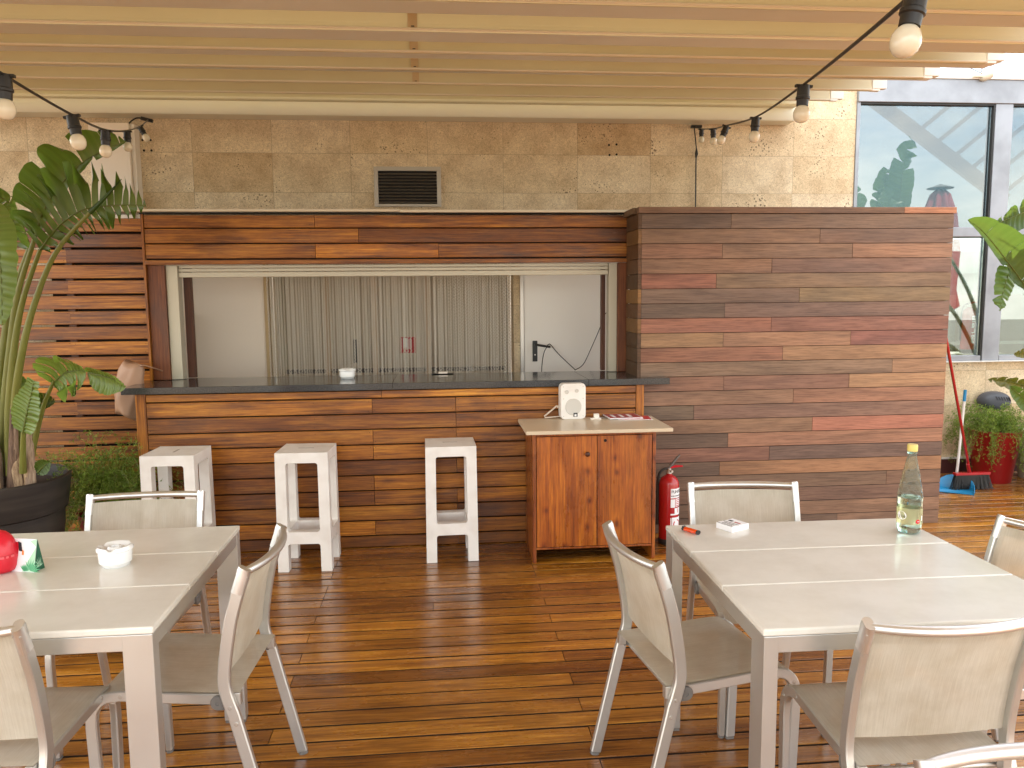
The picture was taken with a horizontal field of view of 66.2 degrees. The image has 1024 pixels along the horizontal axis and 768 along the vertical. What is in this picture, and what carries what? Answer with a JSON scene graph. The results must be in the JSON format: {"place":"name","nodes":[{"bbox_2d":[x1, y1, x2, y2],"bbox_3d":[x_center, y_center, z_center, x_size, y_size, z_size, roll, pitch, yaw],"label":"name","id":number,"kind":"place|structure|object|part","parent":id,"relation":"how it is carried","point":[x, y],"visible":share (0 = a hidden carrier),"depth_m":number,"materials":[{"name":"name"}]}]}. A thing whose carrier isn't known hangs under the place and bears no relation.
{"place":"outdoors","nodes":[
{"label":"outdoors","id":0,"kind":"place"},
{"bbox_2d":[1,471,1023,767],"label":"deck floor","id":1,"kind":"structure","parent":0,"point":[497,655],"depth_m":3.33,"materials":[{"name":"brown wood"}]},
{"bbox_2d":[0,619,123,767],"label":"sling chair","id":2,"kind":"object","parent":1,"relation":"on","point":[40,725],"visible":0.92,"depth_m":1.95,"materials":[{"name":"beige fabric"}]},
{"bbox_2d":[0,130,145,533],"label":"bird of paradise plant","id":3,"kind":"object","parent":1,"relation":"on","point":[31,501],"visible":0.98,"depth_m":3.97,"materials":[{"name":"green plant"}]},
{"bbox_2d":[0,218,153,531],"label":"slatted fence","id":4,"kind":"object","parent":1,"relation":"on","point":[96,302],"visible":0.5,"depth_m":5.06,"materials":[{"name":"brown wood"}]},
{"bbox_2d":[35,430,183,531],"bbox_3d":[-2.451,0.696,4.747,1.114,0.833,1.040,-1,6,-5],"label":"asparagus fern","id":5,"kind":"object","parent":1,"relation":"on","point":[99,480],"visible":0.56,"depth_m":4.63,"materials":[{"name":"green plant"}]},
{"bbox_2d":[0,526,247,767],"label":"dining table","id":6,"kind":"object","parent":1,"relation":"on","point":[73,596],"visible":0.87,"depth_m":2.23,"materials":[{"name":"plastic"}]},
{"bbox_2d":[0,530,17,573],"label":"egg jar","id":7,"kind":"object","parent":6,"relation":"on","point":[8,554],"visible":0.94,"depth_m":2.41,"materials":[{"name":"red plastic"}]},
{"bbox_2d":[13,538,44,571],"bbox_3d":[-1.562,0.529,2.449,0.234,0.098,0.045,0,6,9],"label":"folded card","id":8,"kind":"object","parent":6,"relation":"on","point":[30,559],"visible":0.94,"depth_m":2.43,"materials":[{"name":"white paper"}]},
{"bbox_2d":[95,540,133,568],"bbox_3d":[-1.251,0.539,2.476,0.108,0.066,0.108,-1,6,-5],"label":"ashtray","id":9,"kind":"object","parent":6,"relation":"on","point":[115,554],"visible":1,"depth_m":2.44,"materials":[{"name":"white ceramic"}]},
{"bbox_2d":[45,490,211,760],"bbox_3d":[-1.418,0.860,2.938,0.443,0.831,0.542,-1,6,-6],"label":"sling chair","id":10,"kind":"object","parent":1,"relation":"on","point":[147,514],"visible":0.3,"depth_m":3.10,"materials":[{"name":"beige fabric"}]},
{"bbox_2d":[139,446,215,526],"bbox_3d":[-1.956,0.737,4.620,0.310,0.701,0.310,-1,6,-3],"label":"bar stool","id":11,"kind":"object","parent":1,"relation":"on","point":[165,459],"visible":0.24,"depth_m":4.54,"materials":[{"name":"grey"}]},
{"bbox_2d":[85,523,307,767],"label":"sling chair","id":12,"kind":"object","parent":1,"relation":"on","point":[214,671],"visible":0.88,"depth_m":2.38,"materials":[{"name":"beige fabric"}]},
{"bbox_2d":[274,443,340,572],"bbox_3d":[-1.211,0.725,4.670,0.310,0.701,0.310,-1,6,-3],"label":"bar stool","id":13,"kind":"object","parent":1,"relation":"on","point":[323,529],"visible":0.95,"depth_m":4.54,"materials":[{"name":"grey"}]},
{"bbox_2d":[20,209,669,551],"bbox_3d":[-1.040,-0.057,5.125,4.055,2.150,0.612,-1,6,-5],"label":"bar","id":14,"kind":"object","parent":1,"relation":"on","point":[377,429],"visible":0.76,"depth_m":5.01,"materials":[{"name":"brown wood"}]},
{"bbox_2d":[114,359,161,420],"bbox_3d":[-2.377,0.035,4.992,0.292,0.387,0.122,-3,7,-18],"label":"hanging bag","id":15,"kind":"object","parent":14,"relation":"hanging from","point":[129,372],"visible":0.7,"depth_m":4.93,"materials":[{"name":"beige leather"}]},
{"bbox_2d":[339,368,355,378],"bbox_3d":[-1.081,-0.069,5.153,0.110,0.066,0.110,-1,6,-5],"label":"ashtray","id":16,"kind":"object","parent":14,"relation":"on","point":[347,373],"visible":1,"depth_m":5.11,"materials":[{"name":"white ceramic"}]},
{"bbox_2d":[431,371,453,374],"bbox_3d":[-0.477,-0.076,5.388,0.150,0.016,0.056,-1,6,-8],"label":"bill tray","id":17,"kind":"object","parent":14,"relation":"on","point":[445,372],"visible":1,"depth_m":5.38,"materials":[{"name":"black plastic"}]},
{"bbox_2d":[425,437,478,562],"bbox_3d":[-0.375,0.701,4.814,0.310,0.701,0.310,-1,6,-7],"label":"bar stool","id":18,"kind":"object","parent":1,"relation":"on","point":[464,521],"visible":1,"depth_m":4.67,"materials":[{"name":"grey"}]},
{"bbox_2d":[518,416,672,562],"bbox_3d":[0.489,0.640,4.790,0.857,0.811,0.480,-1,6,-5],"label":"cabinet","id":19,"kind":"object","parent":1,"relation":"on","point":[587,478],"visible":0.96,"depth_m":4.65,"materials":[{"name":"brown wood"}]},
{"bbox_2d":[544,382,585,418],"bbox_3d":[0.327,0.102,4.953,0.249,0.225,0.150,-2,6,-9],"label":"speaker","id":20,"kind":"object","parent":19,"relation":"on","point":[571,400],"visible":1,"depth_m":4.89},
{"bbox_3d":[0.325,0.638,4.627,0.357,0.664,0.052,-1,6,-5],"label":"door","id":21,"kind":"part","parent":19,"relation":"part of","materials":[{"name":"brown wood"}]},
{"bbox_2d":[590,413,606,419],"bbox_3d":[0.547,0.201,4.906,0.117,0.034,0.040,-1,6,-5],"label":"plug adapter","id":22,"kind":"object","parent":19,"relation":"on","point":[595,415],"visible":1,"depth_m":4.89,"materials":[{"name":"white plastic"}]},
{"bbox_3d":[0.668,0.630,4.673,0.328,0.664,0.021,-1,6,-5],"label":"door","id":23,"kind":"part","parent":19,"relation":"part of","materials":[{"name":"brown wood"}]},
{"bbox_2d":[618,416,652,419],"bbox_3d":[0.766,0.211,4.931,0.210,0.003,0.150,0,6,1],"label":"menu","id":24,"kind":"object","parent":19,"relation":"on","point":[646,418],"visible":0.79,"depth_m":4.86,"materials":[{"name":"red paper"}]},
{"bbox_2d":[603,413,642,418],"bbox_3d":[0.698,0.203,4.957,0.210,0.007,0.170,-1,6,-8],"label":"menu","id":25,"kind":"object","parent":24,"relation":"on","point":[622,416],"visible":1,"depth_m":4.92,"materials":[{"name":"red paper"}]},
{"bbox_2d":[656,454,682,544],"bbox_3d":[1.000,0.731,5.003,0.133,0.573,0.132,5,9,43],"label":"fire extinguisher","id":26,"kind":"object","parent":1,"relation":"on","point":[667,495],"visible":0.96,"depth_m":4.96,"materials":[{"name":"red metal"}]},
{"bbox_2d":[590,520,799,767],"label":"sling chair","id":27,"kind":"object","parent":1,"relation":"on","point":[685,660],"visible":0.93,"depth_m":2.43,"materials":[{"name":"beige fabric"}]},
{"bbox_2d":[686,481,832,737],"bbox_3d":[0.935,0.830,3.016,0.443,0.831,0.542,0,6,1],"label":"sling chair","id":28,"kind":"object","parent":1,"relation":"on","point":[743,505],"visible":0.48,"depth_m":3.17,"materials":[{"name":"beige fabric"}]},
{"bbox_2d":[623,207,956,532],"bbox_3d":[1.846,-0.099,5.340,2.153,2.133,0.326,-1,6,-5],"label":"wood screen","id":29,"kind":"object","parent":1,"relation":"on","point":[805,348],"visible":0.84,"depth_m":5.17,"materials":[{"name":"brown wood"}]},
{"bbox_2d":[664,518,1023,767],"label":"dining table","id":30,"kind":"object","parent":1,"relation":"on","point":[774,588],"visible":0.83,"depth_m":2.27,"materials":[{"name":"plastic"}]},
{"bbox_2d":[681,525,700,534],"bbox_3d":[0.628,0.513,2.759,0.022,0.018,0.070,-5,8,-37],"label":"lighter","id":31,"kind":"object","parent":30,"relation":"on","point":[691,530],"visible":1,"depth_m":2.75,"materials":[{"name":"orange plastic"}]},
{"bbox_2d":[716,518,748,532],"bbox_3d":[0.787,0.505,2.805,0.085,0.022,0.075,-4,8,-32],"label":"cigarette pack","id":32,"kind":"object","parent":30,"relation":"on","point":[732,525],"visible":1,"depth_m":2.79,"materials":[{"name":"white cardboard"}]},
{"bbox_2d":[896,443,923,533],"bbox_3d":[1.385,0.362,2.728,0.085,0.311,0.084,-2,7,-15],"label":"water bottle","id":33,"kind":"object","parent":30,"relation":"on","point":[909,509],"visible":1,"depth_m":2.70,"materials":[{"name":"clear glass"}]},
{"bbox_2d":[778,617,1023,767],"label":"sling chair","id":34,"kind":"object","parent":1,"relation":"on","point":[902,696],"visible":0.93,"depth_m":1.92,"materials":[{"name":"beige fabric"}]},
{"bbox_2d":[879,514,1023,765],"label":"sling chair","id":35,"kind":"object","parent":1,"relation":"on","point":[1005,549],"visible":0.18,"depth_m":2.64,"materials":[{"name":"beige fabric"}]},
{"bbox_2d":[939,390,974,494],"bbox_3d":[3.550,0.452,6.245,0.265,0.799,0.252,3,7,30],"label":"dustpan","id":36,"kind":"object","parent":1,"relation":"on","point":[945,482],"visible":0.71,"depth_m":6.30,"materials":[{"name":"blue plastic"}]},
{"bbox_2d":[913,742,1023,767],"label":"sling chair","id":37,"kind":"object","parent":1,"relation":"on","point":[981,754],"visible":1,"depth_m":1.31,"materials":[{"name":"silver metal"}]},
{"bbox_2d":[945,338,993,489],"bbox_3d":[3.341,0.251,5.919,1.248,1.271,0.244,-6,9,-42],"label":"broom","id":38,"kind":"object","parent":1,"relation":"on","point":[963,480],"visible":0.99,"depth_m":6.28,"materials":[{"name":"red paint"}]},
{"bbox_2d":[942,399,1023,483],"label":"asparagus fern","id":39,"kind":"object","parent":1,"relation":"on","point":[994,439],"visible":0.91,"depth_m":6.45,"materials":[{"name":"green plant"}]},
{"bbox_2d":[968,199,1023,410],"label":"bird of paradise plant","id":40,"kind":"object","parent":1,"relation":"on","point":[1004,238],"visible":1,"depth_m":5.68,"materials":[{"name":"green plant"}]},
{"bbox_2d":[1016,437,1023,477],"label":"plant pot","id":41,"kind":"object","parent":1,"relation":"on","point":[1020,472],"visible":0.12,"depth_m":6.68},
{"bbox_2d":[272,238,979,326],"label":"sky","id":42,"kind":"structure","parent":0,"point":[959,244],"materials":[{"name":"white"}]},
{"bbox_2d":[950,352,1005,354],"bbox_3d":[4.554,0.173,7.868,0.550,0.978,0.300,-1,6,-5],"label":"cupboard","id":43,"kind":"object","parent":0,"point":[955,353],"visible":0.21,"depth_m":7.70,"materials":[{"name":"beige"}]},
{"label":"deck base","id":44,"kind":"structure","parent":0,"visible":0},
{"bbox_2d":[0,91,1023,461],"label":"stone wall","id":45,"kind":"structure","parent":44,"relation":"on","point":[234,163],"depth_m":6.27,"materials":[{"name":"stone"}]},
{"bbox_2d":[88,122,143,217],"bbox_3d":[-2.990,-1.113,6.000,0.320,1.690,0.129,-1,6,-5],"label":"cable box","id":46,"kind":"object","parent":45,"relation":"attached to","point":[123,163],"visible":0.33,"depth_m":5.88,"materials":[{"name":"beige paint"}]},
{"bbox_2d":[177,264,272,377],"bbox_3d":[-2.351,-0.186,6.205,0.882,2.190,0.043,-1,6,-5],"label":"service door","id":47,"kind":"structure","parent":45,"relation":"attached to","point":[231,315],"depth_m":6.18,"materials":[{"name":"beige paint"}]},
{"bbox_2d":[266,263,511,376],"bbox_3d":[-0.960,-0.221,6.292,1.960,2.037,0.063,-1,6,-5],"label":"chain curtain","id":48,"kind":"object","parent":45,"relation":"hanging from","point":[397,334],"visible":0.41,"depth_m":6.26,"materials":[{"name":"silver metal"}]},
{"bbox_2d":[272,263,510,376],"bbox_3d":[-1.001,-0.230,6.796,1.960,2.120,0.395,-1,6,-5],"label":"glazed doorway","id":49,"kind":"structure","parent":45,"relation":"attached to","point":[383,327],"depth_m":6.92,"materials":[{"name":"glass"}]},
{"bbox_2d":[400,337,415,352],"bbox_3d":[-0.884,-0.331,6.671,0.132,0.136,0.010,-1,6,-5],"label":"fire sign","id":50,"kind":"object","parent":49,"relation":"attached to","point":[409,343],"visible":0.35,"depth_m":6.67,"materials":[{"name":"red"}]},
{"bbox_2d":[374,166,440,206],"bbox_3d":[-0.825,-1.559,6.206,0.524,0.310,0.019,-1,6,-5],"label":"vent grille","id":51,"kind":"object","parent":45,"relation":"attached to","point":[407,186],"visible":1,"depth_m":6.21,"materials":[{"name":"black metal"}]},
{"bbox_2d":[0,0,1023,124],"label":"retractable canopy","id":52,"kind":"object","parent":45,"relation":"attached to","point":[718,62],"visible":0.97,"depth_m":3.98,"materials":[{"name":"beige fabric"}]},
{"bbox_2d":[0,71,153,157],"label":"festoon lights","id":53,"kind":"object","parent":52,"relation":"hanging from","point":[8,111],"visible":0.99,"depth_m":2.35,"materials":[{"name":"black plastic"}]},
{"bbox_2d":[519,262,629,371],"bbox_3d":[0.553,-0.215,6.448,0.968,2.140,0.087,-1,6,-5],"label":"fire door","id":54,"kind":"structure","parent":45,"relation":"attached to","point":[560,314],"depth_m":6.42,"materials":[{"name":"white paint"}]},
{"bbox_2d":[541,313,605,371],"bbox_3d":[0.545,-0.222,6.400,0.619,0.764,0.068,-1,6,0],"label":"loose cable","id":55,"kind":"object","parent":54,"relation":"hanging from","point":[563,358],"visible":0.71,"depth_m":6.40,"materials":[{"name":"black plastic"}]},
{"bbox_2d":[691,0,927,206],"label":"festoon lights","id":56,"kind":"object","parent":45,"relation":"hanging from","point":[905,41],"visible":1,"depth_m":1.46,"materials":[{"name":"black plastic"}]},
{"bbox_2d":[853,75,1023,362],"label":"glazed facade","id":57,"kind":"structure","parent":45,"relation":"attached to","point":[949,141],"depth_m":6.60,"materials":[{"name":"glass"}]},
{"bbox_2d":[940,53,1023,76],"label":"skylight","id":58,"kind":"object","parent":57,"relation":"on","point":[1013,66],"visible":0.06,"depth_m":6.89,"materials":[{"name":"white"}]},
{"bbox_2d":[972,69,993,81],"bbox_3d":[3.891,-2.577,6.489,0.168,0.143,0.088,-1,6,-5],"label":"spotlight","id":59,"kind":"object","parent":57,"relation":"on","point":[987,75],"visible":0.91,"depth_m":6.47,"materials":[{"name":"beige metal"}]},
{"bbox_2d":[940,456,1016,472],"bbox_3d":[5.851,0.672,7.070,6.100,0.140,0.025,-1,6,-5],"label":"skirting board","id":60,"kind":"object","parent":45,"relation":"attached to","point":[947,466],"depth_m":6.88,"materials":[{"name":"red"}]},
{"bbox_2d":[976,391,1010,410],"bbox_3d":[4.179,0.152,6.780,0.290,0.170,0.100,-1,6,-5],"label":"wall speaker","id":61,"kind":"object","parent":45,"relation":"attached to","point":[989,399],"depth_m":6.74,"materials":[{"name":"grey plastic"}]},
{"bbox_2d":[942,251,1023,353],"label":"interior room","id":62,"kind":"object","parent":44,"relation":"on","point":[964,277],"visible":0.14,"depth_m":8.61,"materials":[{"name":"grey tile"}]}
]}

